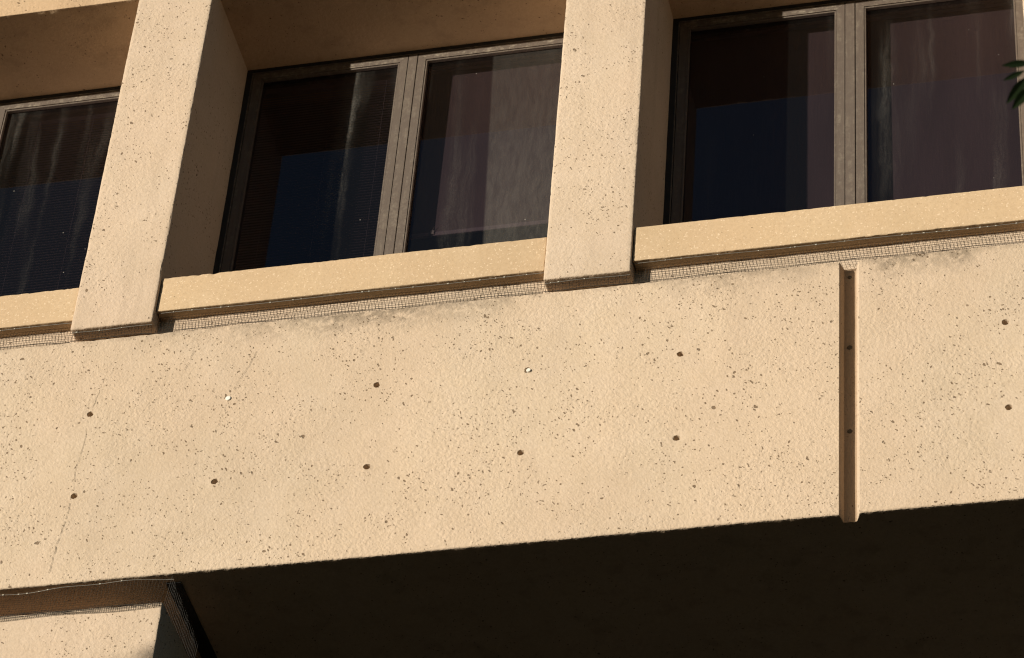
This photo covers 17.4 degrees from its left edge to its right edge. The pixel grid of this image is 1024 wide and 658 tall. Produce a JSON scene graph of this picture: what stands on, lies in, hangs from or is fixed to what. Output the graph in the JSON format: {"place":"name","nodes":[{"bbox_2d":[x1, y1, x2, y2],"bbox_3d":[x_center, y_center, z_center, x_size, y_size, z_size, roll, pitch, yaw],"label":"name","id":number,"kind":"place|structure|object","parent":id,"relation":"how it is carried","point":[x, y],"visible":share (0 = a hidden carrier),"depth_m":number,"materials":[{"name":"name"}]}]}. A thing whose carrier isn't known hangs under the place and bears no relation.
{"place":"outdoors","nodes":[
{"label":"outdoors","id":0,"kind":"place"},
{"bbox_2d":[0,0,1023,657],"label":"concrete building","id":1,"kind":"structure","parent":0,"point":[810,460],"depth_m":12.37,"materials":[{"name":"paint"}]},
{"bbox_2d":[0,323,72,349],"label":"bird net","id":2,"kind":"object","parent":1,"relation":"on","point":[19,346],"visible":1,"depth_m":12.92,"materials":[{"name":"black plastic"}]},
{"bbox_2d":[0,86,120,296],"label":"window","id":3,"kind":"structure","parent":1,"relation":"in","point":[54,147],"depth_m":14.25,"materials":[{"name":"glass"}]},
{"bbox_2d":[0,576,198,657],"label":"bird net","id":4,"kind":"object","parent":1,"relation":"attached to","point":[76,608],"visible":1,"depth_m":11.95,"materials":[{"name":"black plastic"}]},
{"bbox_2d":[70,324,151,341],"bbox_3d":[-1.530,0.016,12.820,0.331,0.040,0.017,-6,-43,12],"label":"bird net","id":5,"kind":"object","parent":1,"relation":"attached to","point":[111,335],"visible":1,"depth_m":12.82,"materials":[{"name":"black plastic"}]},
{"bbox_2d":[155,273,544,333],"bbox_3d":[-0.619,-0.088,12.660,1.521,0.104,0.039,-6,-43,12],"label":"bird net","id":6,"kind":"object","parent":1,"relation":"on","point":[349,311],"visible":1,"depth_m":12.66,"materials":[{"name":"black plastic"}]},
{"bbox_2d":[213,32,563,273],"bbox_3d":[-0.439,-0.527,13.715,1.549,1.728,0.085,-6,-43,12],"label":"window","id":7,"kind":"structure","parent":1,"relation":"in","point":[448,146],"depth_m":13.89,"materials":[{"name":"glass"}]},
{"bbox_2d":[544,274,629,292],"bbox_3d":[0.280,-0.170,12.434,0.331,0.040,0.017,-6,-43,12],"label":"bird net","id":8,"kind":"object","parent":1,"relation":"attached to","point":[586,286],"visible":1,"depth_m":12.43,"materials":[{"name":"black plastic"}]},
{"bbox_2d":[633,222,1023,283],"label":"bird net","id":9,"kind":"object","parent":1,"relation":"on","point":[905,254],"visible":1,"depth_m":12.28,"materials":[{"name":"black plastic"}]},
{"bbox_2d":[663,0,1023,224],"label":"window","id":10,"kind":"structure","parent":1,"relation":"in","point":[829,103],"depth_m":13.49,"materials":[{"name":"glass"}]},
{"bbox_2d":[1001,60,1023,108],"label":"broadleaf tree","id":11,"kind":"object","parent":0,"point":[1016,93],"visible":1,"depth_m":6.90,"materials":[{"name":"green plant"}]}
]}

